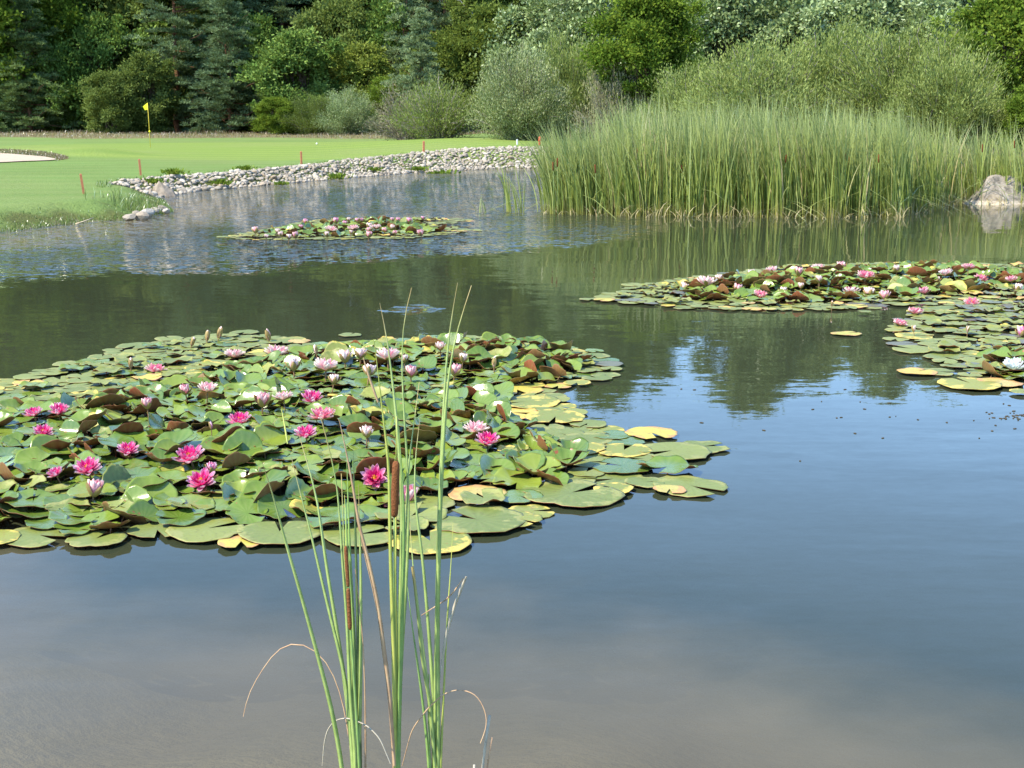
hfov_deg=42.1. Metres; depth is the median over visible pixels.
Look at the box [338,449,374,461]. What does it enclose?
lily pad
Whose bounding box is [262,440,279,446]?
lily pad
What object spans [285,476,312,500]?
lily pad
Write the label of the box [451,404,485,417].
lily pad
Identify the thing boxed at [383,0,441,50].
pine tree
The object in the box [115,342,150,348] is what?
lily pad
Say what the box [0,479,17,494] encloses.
lily pad
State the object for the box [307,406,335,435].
water lily
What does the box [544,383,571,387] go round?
lily pad
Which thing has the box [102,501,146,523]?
lily pad
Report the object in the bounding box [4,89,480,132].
undergrowth
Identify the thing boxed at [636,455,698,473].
lily pad
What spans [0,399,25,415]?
lily pad
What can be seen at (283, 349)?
water lily
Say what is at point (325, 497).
lily pad
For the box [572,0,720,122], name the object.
round tree
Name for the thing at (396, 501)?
cattail plant
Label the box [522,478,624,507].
lily pad
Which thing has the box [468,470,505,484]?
lily pad
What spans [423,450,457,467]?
lily pad
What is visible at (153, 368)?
water lily
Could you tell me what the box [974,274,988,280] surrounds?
water lily
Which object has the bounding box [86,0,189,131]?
broadleaf tree
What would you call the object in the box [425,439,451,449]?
lily pad
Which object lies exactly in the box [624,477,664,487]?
lily pad
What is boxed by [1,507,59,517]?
lily pad
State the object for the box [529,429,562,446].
lily pad
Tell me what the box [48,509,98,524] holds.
lily pad
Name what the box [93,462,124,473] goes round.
lily pad
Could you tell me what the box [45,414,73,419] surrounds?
lily pad
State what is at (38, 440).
lily pad
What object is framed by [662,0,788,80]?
broadleaf tree
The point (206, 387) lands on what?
water lily
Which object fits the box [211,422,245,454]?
lily pad
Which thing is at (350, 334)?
lily pad
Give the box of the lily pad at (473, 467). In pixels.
[450,464,483,481]
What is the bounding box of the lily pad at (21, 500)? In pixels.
[4,488,56,507]
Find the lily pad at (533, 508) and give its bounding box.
[508,504,554,517]
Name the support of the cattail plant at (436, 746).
in the water
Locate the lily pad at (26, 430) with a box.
[12,427,35,434]
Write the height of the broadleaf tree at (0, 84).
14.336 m
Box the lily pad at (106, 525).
[89,519,130,533]
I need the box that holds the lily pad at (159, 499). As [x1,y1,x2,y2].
[153,492,180,505]
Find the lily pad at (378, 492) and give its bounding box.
[361,486,387,495]
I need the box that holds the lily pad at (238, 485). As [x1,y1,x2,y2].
[219,478,255,495]
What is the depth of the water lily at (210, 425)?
7.24 m
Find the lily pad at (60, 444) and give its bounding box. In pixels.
[42,433,84,451]
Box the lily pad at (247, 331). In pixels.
[229,330,258,333]
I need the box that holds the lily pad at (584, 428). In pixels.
[565,425,592,431]
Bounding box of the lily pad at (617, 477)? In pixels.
[585,473,643,486]
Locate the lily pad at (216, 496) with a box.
[207,490,235,501]
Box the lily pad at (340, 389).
[334,387,361,394]
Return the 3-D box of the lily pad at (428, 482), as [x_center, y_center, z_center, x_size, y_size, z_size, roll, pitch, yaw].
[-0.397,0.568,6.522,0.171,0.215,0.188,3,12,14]
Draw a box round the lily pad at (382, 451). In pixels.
[357,447,388,456]
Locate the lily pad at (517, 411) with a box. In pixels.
[499,407,537,419]
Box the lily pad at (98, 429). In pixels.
[83,426,112,446]
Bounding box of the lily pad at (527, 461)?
[513,452,566,476]
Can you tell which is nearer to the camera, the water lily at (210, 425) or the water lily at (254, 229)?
the water lily at (210, 425)
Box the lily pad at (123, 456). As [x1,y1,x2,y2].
[118,448,147,459]
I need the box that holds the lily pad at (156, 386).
[126,382,167,399]
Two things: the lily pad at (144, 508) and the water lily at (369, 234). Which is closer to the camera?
the lily pad at (144, 508)
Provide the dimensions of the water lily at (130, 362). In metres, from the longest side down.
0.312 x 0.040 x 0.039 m
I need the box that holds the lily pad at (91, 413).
[87,412,98,435]
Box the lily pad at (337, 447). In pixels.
[331,444,365,452]
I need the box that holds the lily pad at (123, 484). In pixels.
[119,479,171,488]
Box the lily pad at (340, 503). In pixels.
[329,501,361,505]
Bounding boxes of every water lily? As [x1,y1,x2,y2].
[22,406,42,420]
[33,424,54,434]
[46,466,64,483]
[47,402,71,420]
[72,456,102,479]
[86,478,103,503]
[116,441,140,457]
[128,357,132,370]
[140,397,151,413]
[144,363,166,373]
[171,444,204,468]
[178,383,191,402]
[186,467,218,491]
[190,337,195,347]
[197,382,218,402]
[204,461,217,486]
[205,330,210,341]
[208,421,212,435]
[217,327,222,340]
[224,349,245,359]
[225,411,251,423]
[251,226,259,234]
[253,391,271,413]
[263,344,288,354]
[265,329,270,341]
[272,391,293,410]
[284,357,301,376]
[286,234,291,243]
[291,231,298,238]
[294,424,318,443]
[300,389,324,402]
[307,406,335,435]
[313,344,317,359]
[314,358,337,387]
[324,225,337,232]
[328,374,341,393]
[331,217,338,223]
[336,349,351,366]
[347,224,358,230]
[355,348,366,365]
[359,424,373,447]
[360,463,387,490]
[362,363,376,383]
[365,231,372,240]
[370,224,380,230]
[373,347,401,367]
[399,354,409,375]
[404,484,418,500]
[405,365,417,381]
[416,229,423,238]
[435,341,445,361]
[451,363,460,379]
[459,353,468,376]
[463,420,489,438]
[474,431,499,451]
[492,356,496,371]
[680,282,688,287]
[695,276,718,286]
[714,274,723,278]
[733,283,743,288]
[753,289,767,297]
[766,266,777,270]
[794,266,804,276]
[797,282,804,290]
[816,275,822,282]
[836,261,847,266]
[842,286,860,291]
[857,270,874,283]
[863,287,875,293]
[878,290,890,298]
[892,264,899,275]
[893,318,907,325]
[908,307,923,313]
[917,286,930,293]
[938,268,952,277]
[961,263,975,275]
[962,297,979,304]
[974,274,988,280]
[999,357,1023,371]
[1004,275,1017,283]
[1013,283,1023,289]
[1015,326,1023,336]
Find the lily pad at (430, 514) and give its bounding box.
[374,501,447,522]
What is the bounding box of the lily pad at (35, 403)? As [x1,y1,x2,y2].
[19,400,51,417]
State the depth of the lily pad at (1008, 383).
9.26 m
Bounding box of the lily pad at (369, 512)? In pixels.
[347,504,387,522]
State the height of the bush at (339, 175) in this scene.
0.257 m
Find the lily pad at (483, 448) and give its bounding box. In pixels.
[452,444,487,460]
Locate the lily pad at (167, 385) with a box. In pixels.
[164,384,194,390]
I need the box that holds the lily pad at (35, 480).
[16,475,45,491]
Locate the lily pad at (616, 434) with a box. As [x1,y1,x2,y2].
[595,430,630,438]
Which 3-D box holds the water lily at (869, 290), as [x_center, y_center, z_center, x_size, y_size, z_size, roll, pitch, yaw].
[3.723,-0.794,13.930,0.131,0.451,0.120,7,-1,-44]
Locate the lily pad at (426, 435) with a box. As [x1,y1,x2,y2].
[400,428,436,458]
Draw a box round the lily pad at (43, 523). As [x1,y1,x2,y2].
[25,514,67,528]
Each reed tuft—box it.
[473,199,485,212]
[492,162,513,211]
[504,158,525,212]
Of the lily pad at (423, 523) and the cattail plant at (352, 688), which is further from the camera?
the lily pad at (423, 523)
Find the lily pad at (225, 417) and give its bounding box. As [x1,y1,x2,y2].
[221,414,260,421]
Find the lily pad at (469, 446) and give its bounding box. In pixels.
[455,434,492,449]
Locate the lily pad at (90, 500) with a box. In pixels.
[68,499,109,506]
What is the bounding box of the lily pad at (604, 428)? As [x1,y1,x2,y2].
[584,425,624,433]
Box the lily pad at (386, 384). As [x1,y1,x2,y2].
[362,382,390,388]
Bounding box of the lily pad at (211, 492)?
[190,486,219,493]
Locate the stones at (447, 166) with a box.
[108,146,585,191]
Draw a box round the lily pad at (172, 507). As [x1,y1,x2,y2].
[155,498,186,509]
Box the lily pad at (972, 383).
[937,377,1001,389]
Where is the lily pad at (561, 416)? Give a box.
[525,409,584,422]
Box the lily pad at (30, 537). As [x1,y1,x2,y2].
[5,527,72,547]
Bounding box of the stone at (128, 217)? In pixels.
[122,214,135,220]
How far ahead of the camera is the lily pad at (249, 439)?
7.03 m
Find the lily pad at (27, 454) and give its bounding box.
[13,446,62,475]
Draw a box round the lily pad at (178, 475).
[148,469,190,483]
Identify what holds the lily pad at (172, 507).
on the water
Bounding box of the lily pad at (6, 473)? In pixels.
[0,462,31,482]
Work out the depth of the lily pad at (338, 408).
7.79 m
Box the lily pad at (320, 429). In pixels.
[289,426,328,439]
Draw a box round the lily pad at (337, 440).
[315,436,355,448]
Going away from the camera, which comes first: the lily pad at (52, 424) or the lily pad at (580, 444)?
the lily pad at (580, 444)
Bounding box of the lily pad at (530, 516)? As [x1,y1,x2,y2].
[516,510,542,526]
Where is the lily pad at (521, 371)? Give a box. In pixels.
[500,365,538,382]
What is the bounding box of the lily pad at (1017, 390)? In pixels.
[1009,388,1023,393]
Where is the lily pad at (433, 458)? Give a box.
[411,454,439,470]
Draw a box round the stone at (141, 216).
[135,211,148,221]
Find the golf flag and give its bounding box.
[143,103,150,146]
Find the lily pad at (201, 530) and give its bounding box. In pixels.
[165,517,243,541]
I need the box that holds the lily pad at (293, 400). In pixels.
[278,393,310,405]
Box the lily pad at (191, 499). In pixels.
[165,494,215,509]
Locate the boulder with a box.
[964,175,1023,204]
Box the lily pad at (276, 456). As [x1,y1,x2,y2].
[264,450,300,460]
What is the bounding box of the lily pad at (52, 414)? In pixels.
[31,413,56,418]
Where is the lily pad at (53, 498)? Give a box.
[42,494,85,504]
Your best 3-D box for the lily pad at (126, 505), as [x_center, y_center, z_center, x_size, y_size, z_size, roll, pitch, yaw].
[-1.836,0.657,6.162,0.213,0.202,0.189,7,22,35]
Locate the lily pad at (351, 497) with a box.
[339,491,372,499]
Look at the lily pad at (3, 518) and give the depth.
5.95 m
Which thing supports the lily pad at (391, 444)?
on the water
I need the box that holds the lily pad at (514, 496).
[503,489,542,502]
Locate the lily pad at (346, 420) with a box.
[337,413,371,436]
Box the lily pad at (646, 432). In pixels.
[625,426,677,438]
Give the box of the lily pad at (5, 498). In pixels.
[0,490,18,502]
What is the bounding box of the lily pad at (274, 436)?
[254,421,290,444]
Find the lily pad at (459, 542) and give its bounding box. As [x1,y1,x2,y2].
[387,529,471,554]
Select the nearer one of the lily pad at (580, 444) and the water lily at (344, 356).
the lily pad at (580, 444)
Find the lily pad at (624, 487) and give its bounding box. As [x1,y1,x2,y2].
[593,482,633,492]
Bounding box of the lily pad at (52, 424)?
[48,422,62,431]
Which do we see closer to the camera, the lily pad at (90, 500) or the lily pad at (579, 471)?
the lily pad at (90, 500)
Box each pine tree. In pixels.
[0,0,84,132]
[113,1,254,131]
[115,0,237,132]
[175,0,269,133]
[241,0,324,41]
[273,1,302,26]
[359,0,436,132]
[379,6,459,130]
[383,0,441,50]
[419,0,454,75]
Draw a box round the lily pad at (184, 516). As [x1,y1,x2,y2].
[154,508,205,525]
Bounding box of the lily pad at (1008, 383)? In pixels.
[977,377,1023,386]
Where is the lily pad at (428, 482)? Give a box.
[413,476,447,494]
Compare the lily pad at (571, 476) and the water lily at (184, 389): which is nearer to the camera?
the lily pad at (571, 476)
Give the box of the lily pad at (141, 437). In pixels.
[112,431,149,457]
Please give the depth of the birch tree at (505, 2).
100.96 m
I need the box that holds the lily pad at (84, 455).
[47,450,100,477]
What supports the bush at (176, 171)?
on the stone
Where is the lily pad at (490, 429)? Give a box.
[461,425,492,438]
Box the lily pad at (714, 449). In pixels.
[683,440,729,452]
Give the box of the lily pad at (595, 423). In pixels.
[569,419,606,427]
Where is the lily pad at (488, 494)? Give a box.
[460,488,505,503]
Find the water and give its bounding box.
[0,168,1023,767]
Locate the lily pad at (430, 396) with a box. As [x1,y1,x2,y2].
[404,391,441,411]
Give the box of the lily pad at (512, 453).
[505,449,545,470]
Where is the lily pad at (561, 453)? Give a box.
[547,447,589,469]
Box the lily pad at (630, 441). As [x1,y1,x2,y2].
[606,437,644,445]
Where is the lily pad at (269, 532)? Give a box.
[237,521,320,543]
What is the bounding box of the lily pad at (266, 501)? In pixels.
[257,493,307,518]
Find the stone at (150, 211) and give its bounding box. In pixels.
[140,208,154,216]
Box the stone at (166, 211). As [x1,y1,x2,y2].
[162,208,169,213]
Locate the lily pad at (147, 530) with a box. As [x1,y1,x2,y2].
[126,522,171,537]
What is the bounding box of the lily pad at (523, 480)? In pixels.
[492,467,541,489]
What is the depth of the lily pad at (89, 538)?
5.77 m
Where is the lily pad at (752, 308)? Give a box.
[742,307,761,309]
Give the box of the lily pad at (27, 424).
[19,420,62,435]
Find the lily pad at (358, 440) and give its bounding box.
[313,434,361,444]
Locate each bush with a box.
[140,177,169,183]
[160,167,189,174]
[209,178,236,184]
[232,165,257,169]
[274,181,289,184]
[319,172,353,179]
[363,166,382,170]
[406,166,428,170]
[426,168,461,174]
[461,38,576,140]
[533,17,608,138]
[626,50,718,135]
[663,24,857,137]
[752,5,903,117]
[802,8,1011,137]
[862,26,1023,149]
[928,0,1023,140]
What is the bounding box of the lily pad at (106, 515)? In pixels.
[80,510,119,529]
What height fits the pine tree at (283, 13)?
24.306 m
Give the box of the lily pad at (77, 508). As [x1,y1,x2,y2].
[61,503,102,515]
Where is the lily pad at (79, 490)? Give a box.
[67,480,117,496]
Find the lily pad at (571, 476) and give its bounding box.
[567,473,596,481]
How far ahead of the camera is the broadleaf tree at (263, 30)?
111.32 m
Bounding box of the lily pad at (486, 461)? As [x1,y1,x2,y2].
[479,453,516,475]
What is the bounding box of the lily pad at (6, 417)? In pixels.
[0,410,14,426]
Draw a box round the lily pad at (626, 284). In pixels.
[621,283,640,285]
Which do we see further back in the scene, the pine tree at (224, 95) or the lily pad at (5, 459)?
the pine tree at (224, 95)
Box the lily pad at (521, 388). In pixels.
[513,384,543,393]
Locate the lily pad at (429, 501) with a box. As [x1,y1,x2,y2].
[405,495,455,512]
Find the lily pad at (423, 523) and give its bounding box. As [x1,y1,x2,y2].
[385,515,428,530]
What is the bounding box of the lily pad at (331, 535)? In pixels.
[320,523,392,546]
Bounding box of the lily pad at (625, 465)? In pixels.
[592,457,652,472]
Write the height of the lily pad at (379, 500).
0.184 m
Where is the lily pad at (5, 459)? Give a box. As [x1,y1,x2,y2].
[0,454,15,466]
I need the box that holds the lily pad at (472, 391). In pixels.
[466,386,476,402]
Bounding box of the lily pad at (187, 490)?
[174,484,194,495]
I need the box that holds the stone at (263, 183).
[259,181,266,185]
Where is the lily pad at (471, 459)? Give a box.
[456,454,495,465]
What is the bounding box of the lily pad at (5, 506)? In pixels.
[0,503,27,517]
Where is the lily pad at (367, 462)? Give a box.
[352,457,397,472]
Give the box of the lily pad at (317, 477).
[293,461,334,483]
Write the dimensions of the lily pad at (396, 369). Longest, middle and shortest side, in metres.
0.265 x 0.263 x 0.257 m
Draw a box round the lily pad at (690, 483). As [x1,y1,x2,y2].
[653,475,728,496]
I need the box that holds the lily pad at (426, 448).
[391,440,439,457]
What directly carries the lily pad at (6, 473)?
on the water
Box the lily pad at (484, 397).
[461,390,496,404]
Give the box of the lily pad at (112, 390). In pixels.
[102,388,129,394]
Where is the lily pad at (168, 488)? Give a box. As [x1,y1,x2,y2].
[124,476,177,504]
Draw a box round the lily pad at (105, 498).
[91,496,122,506]
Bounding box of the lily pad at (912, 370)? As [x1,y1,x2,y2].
[897,367,937,374]
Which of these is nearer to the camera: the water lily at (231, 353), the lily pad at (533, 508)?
the lily pad at (533, 508)
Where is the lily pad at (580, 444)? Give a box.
[551,437,588,454]
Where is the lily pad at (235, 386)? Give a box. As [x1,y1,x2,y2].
[223,382,248,395]
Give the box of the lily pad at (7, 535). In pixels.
[0,529,20,544]
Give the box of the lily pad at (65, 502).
[45,498,89,511]
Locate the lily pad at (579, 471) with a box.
[567,467,604,475]
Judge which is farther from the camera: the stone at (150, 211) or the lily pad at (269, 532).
the stone at (150, 211)
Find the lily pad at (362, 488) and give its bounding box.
[331,479,370,495]
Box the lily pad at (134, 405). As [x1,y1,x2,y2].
[131,402,155,415]
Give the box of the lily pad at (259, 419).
[252,414,289,428]
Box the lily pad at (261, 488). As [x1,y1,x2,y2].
[239,480,284,502]
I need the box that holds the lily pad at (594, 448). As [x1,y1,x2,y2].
[560,442,605,454]
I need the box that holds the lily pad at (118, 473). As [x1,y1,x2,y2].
[102,463,132,493]
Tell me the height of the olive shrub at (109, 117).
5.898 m
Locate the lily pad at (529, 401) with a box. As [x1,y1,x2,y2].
[510,395,560,408]
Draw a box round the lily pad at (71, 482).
[31,478,79,491]
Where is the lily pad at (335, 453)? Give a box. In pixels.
[318,448,341,458]
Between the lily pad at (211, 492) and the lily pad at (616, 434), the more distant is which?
the lily pad at (616, 434)
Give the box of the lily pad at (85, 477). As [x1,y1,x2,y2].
[75,472,101,482]
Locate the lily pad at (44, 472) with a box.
[28,462,70,480]
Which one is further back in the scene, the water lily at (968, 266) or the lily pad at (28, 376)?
the water lily at (968, 266)
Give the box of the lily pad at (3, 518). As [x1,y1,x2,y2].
[0,517,11,521]
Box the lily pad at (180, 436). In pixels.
[146,428,196,449]
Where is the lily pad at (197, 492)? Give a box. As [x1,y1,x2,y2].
[178,488,211,495]
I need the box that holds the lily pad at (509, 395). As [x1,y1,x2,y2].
[482,389,513,400]
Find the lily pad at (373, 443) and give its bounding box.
[346,439,389,449]
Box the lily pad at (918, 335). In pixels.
[895,332,933,338]
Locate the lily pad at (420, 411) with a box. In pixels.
[409,406,440,416]
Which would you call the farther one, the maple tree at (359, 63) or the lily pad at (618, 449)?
the maple tree at (359, 63)
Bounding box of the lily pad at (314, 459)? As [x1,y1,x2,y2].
[291,454,327,471]
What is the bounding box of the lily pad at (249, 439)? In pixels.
[221,428,266,463]
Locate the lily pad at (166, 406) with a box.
[162,404,190,411]
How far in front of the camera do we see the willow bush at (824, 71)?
51.66 m
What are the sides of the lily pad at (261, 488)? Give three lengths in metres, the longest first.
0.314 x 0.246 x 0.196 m
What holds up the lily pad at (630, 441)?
on the water
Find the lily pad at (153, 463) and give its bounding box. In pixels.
[125,455,170,467]
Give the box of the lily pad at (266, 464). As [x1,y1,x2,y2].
[238,461,283,477]
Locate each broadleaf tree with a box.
[0,0,40,131]
[0,0,84,131]
[0,0,115,131]
[29,0,115,131]
[30,1,186,131]
[73,0,198,125]
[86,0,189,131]
[127,0,274,67]
[218,9,287,131]
[234,0,292,130]
[279,0,386,92]
[286,0,380,20]
[306,0,438,24]
[337,0,445,131]
[388,21,476,128]
[416,0,543,129]
[469,0,562,108]
[511,0,593,91]
[525,0,646,88]
[624,9,714,83]
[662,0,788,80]
[718,0,890,68]
[812,0,919,66]
[889,0,993,58]
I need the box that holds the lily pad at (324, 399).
[320,398,329,402]
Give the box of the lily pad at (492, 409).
[463,400,495,413]
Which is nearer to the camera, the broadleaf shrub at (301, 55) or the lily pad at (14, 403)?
the lily pad at (14, 403)
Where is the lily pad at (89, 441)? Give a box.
[70,433,108,448]
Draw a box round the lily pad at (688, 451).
[640,442,711,459]
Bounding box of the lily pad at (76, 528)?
[53,522,93,534]
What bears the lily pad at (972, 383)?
on the water
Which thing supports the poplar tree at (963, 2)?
on the ground at (196, 728)
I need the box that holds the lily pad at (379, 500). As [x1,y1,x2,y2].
[377,497,414,502]
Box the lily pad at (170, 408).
[167,406,207,422]
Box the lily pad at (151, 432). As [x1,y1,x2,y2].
[144,428,180,439]
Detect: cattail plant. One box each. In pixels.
[243,410,395,767]
[356,288,418,767]
[402,283,486,767]
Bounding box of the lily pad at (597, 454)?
[574,452,611,458]
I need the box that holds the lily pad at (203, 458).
[181,455,215,469]
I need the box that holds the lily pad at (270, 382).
[256,378,297,391]
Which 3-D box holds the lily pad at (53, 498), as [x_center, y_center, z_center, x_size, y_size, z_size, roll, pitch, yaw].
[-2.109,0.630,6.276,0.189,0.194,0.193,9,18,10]
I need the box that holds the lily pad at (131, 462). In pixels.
[97,458,148,475]
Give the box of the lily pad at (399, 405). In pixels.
[370,398,416,419]
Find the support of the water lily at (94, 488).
on the water
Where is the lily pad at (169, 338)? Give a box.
[154,336,184,340]
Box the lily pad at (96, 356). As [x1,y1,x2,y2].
[87,354,113,358]
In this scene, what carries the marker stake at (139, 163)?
on the ground at (196, 728)
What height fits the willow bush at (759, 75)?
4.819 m
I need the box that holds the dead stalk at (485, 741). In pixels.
[473,715,492,767]
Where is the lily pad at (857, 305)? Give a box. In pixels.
[840,304,868,307]
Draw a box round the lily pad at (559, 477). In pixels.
[537,468,569,485]
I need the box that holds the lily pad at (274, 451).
[254,443,292,453]
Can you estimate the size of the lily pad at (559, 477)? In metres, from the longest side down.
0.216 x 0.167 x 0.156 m
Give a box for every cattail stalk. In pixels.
[552,162,554,222]
[557,158,557,193]
[594,165,597,214]
[782,154,786,206]
[877,154,878,216]
[981,144,982,212]
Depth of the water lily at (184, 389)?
8.33 m
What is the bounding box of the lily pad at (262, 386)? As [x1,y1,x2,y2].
[236,383,270,394]
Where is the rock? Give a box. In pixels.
[152,181,177,198]
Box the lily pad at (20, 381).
[12,379,43,384]
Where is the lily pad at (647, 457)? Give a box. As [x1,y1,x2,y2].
[631,454,653,460]
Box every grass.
[0,129,1023,168]
[0,147,542,233]
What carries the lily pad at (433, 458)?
on the water
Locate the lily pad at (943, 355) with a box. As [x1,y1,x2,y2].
[923,353,963,359]
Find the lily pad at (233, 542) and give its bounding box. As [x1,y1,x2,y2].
[217,536,258,547]
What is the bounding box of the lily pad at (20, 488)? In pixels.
[18,485,59,498]
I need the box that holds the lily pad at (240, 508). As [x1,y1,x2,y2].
[225,497,267,524]
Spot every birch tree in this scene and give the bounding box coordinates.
[441,0,487,129]
[486,0,528,12]
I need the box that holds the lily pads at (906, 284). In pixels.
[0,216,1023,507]
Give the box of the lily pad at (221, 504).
[191,498,232,515]
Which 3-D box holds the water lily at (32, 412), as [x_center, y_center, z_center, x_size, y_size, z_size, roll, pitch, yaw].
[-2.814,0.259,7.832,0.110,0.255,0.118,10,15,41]
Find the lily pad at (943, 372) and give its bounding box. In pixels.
[920,368,954,375]
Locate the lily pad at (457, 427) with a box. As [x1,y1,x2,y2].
[449,423,463,431]
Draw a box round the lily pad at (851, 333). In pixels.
[831,331,861,335]
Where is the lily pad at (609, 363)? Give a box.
[594,361,622,365]
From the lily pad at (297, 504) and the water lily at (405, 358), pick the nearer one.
the lily pad at (297, 504)
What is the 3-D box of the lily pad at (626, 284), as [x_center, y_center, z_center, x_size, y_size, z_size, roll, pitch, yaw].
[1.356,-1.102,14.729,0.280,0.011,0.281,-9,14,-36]
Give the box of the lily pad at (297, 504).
[289,499,322,513]
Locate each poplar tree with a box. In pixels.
[890,0,965,49]
[949,0,1023,87]
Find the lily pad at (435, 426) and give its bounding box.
[414,417,452,445]
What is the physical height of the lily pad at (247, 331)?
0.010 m
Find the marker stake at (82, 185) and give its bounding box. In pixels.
[79,174,84,193]
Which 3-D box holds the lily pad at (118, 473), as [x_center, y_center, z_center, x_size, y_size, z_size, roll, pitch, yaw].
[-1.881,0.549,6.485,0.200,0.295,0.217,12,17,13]
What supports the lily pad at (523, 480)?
on the water
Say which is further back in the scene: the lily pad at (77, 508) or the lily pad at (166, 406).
the lily pad at (166, 406)
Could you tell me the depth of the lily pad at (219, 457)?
6.88 m
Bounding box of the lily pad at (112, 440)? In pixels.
[95,433,136,456]
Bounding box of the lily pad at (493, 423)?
[486,410,515,427]
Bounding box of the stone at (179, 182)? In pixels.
[176,180,183,185]
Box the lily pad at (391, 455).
[368,451,394,458]
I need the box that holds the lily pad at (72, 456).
[69,453,105,474]
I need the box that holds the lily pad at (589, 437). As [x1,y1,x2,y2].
[559,432,612,443]
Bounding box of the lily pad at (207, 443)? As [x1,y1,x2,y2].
[199,436,241,460]
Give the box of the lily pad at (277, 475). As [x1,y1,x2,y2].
[240,468,290,489]
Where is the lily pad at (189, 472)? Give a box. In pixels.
[172,470,199,480]
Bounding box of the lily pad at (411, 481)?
[383,472,422,490]
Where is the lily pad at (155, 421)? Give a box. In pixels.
[145,412,170,445]
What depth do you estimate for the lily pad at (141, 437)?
7.20 m
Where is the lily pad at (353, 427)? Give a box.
[346,422,383,446]
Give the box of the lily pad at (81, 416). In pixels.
[61,408,106,435]
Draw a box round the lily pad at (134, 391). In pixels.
[129,387,163,400]
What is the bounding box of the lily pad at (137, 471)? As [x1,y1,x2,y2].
[124,465,160,480]
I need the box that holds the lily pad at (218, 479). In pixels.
[213,476,233,486]
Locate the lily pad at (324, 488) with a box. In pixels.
[308,479,346,501]
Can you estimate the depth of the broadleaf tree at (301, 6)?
120.29 m
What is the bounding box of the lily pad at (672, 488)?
[653,485,686,492]
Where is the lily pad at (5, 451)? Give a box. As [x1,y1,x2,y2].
[0,447,21,457]
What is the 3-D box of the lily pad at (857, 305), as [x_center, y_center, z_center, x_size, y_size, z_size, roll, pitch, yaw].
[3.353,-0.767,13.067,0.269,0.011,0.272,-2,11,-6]
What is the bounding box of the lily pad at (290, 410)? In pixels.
[274,407,305,416]
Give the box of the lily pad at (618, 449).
[598,443,652,457]
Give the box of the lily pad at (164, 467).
[157,463,184,478]
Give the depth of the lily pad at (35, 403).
8.24 m
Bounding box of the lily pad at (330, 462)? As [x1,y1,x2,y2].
[317,457,350,464]
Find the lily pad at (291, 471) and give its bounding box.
[258,464,299,488]
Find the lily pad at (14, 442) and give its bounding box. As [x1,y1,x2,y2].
[0,438,21,447]
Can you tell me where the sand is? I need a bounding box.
[0,153,54,161]
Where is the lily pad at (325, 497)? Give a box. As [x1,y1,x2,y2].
[303,485,339,505]
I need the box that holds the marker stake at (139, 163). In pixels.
[138,159,141,174]
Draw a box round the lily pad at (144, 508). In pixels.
[126,499,163,521]
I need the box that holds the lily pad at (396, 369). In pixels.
[378,366,404,372]
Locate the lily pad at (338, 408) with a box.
[325,403,362,434]
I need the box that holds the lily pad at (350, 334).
[339,333,361,335]
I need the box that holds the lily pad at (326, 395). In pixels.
[318,394,350,400]
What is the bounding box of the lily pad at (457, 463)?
[449,459,488,471]
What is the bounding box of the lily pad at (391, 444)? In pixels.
[387,436,430,446]
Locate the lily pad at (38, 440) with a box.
[30,434,78,454]
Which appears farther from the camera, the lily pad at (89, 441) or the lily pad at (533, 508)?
the lily pad at (89, 441)
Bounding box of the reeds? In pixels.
[485,82,1023,220]
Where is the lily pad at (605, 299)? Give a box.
[594,298,614,300]
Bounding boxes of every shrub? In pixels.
[76,65,150,132]
[105,48,193,132]
[228,25,360,132]
[246,92,305,134]
[272,90,335,134]
[309,80,385,134]
[365,74,401,133]
[984,84,1023,152]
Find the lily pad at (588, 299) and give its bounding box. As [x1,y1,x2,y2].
[579,297,599,300]
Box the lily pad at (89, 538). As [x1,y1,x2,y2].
[65,530,127,546]
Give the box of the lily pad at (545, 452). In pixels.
[515,444,547,454]
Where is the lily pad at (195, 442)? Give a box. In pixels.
[179,435,204,448]
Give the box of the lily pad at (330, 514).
[306,502,363,527]
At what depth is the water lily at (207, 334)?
10.85 m
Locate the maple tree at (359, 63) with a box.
[326,37,402,132]
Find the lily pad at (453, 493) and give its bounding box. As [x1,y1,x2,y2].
[448,484,507,499]
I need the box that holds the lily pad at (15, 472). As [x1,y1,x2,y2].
[0,468,24,481]
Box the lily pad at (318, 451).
[305,445,343,454]
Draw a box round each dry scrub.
[351,80,442,140]
[381,65,493,138]
[562,51,643,142]
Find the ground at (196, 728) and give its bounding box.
[0,128,1004,767]
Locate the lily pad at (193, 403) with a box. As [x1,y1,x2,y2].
[187,397,220,407]
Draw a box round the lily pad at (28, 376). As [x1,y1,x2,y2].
[13,373,46,379]
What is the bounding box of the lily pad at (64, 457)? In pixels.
[43,451,76,463]
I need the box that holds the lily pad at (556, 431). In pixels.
[537,426,583,437]
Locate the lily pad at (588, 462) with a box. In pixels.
[570,457,606,467]
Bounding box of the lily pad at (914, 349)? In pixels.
[892,345,929,352]
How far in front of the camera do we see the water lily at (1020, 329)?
11.24 m
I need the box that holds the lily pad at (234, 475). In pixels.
[222,468,260,481]
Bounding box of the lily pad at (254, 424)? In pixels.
[249,418,281,428]
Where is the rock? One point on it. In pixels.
(159, 188)
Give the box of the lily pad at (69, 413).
[44,408,80,418]
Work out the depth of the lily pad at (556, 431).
7.80 m
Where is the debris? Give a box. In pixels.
[616,380,1023,460]
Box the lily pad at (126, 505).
[90,498,134,512]
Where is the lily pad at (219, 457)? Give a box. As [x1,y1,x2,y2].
[205,451,252,471]
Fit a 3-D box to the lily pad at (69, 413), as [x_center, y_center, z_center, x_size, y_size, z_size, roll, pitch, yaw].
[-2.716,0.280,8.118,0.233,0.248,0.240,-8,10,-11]
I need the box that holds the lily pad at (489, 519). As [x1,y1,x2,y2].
[430,504,525,532]
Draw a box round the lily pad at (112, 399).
[85,393,125,408]
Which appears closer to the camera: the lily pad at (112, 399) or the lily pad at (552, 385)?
the lily pad at (112, 399)

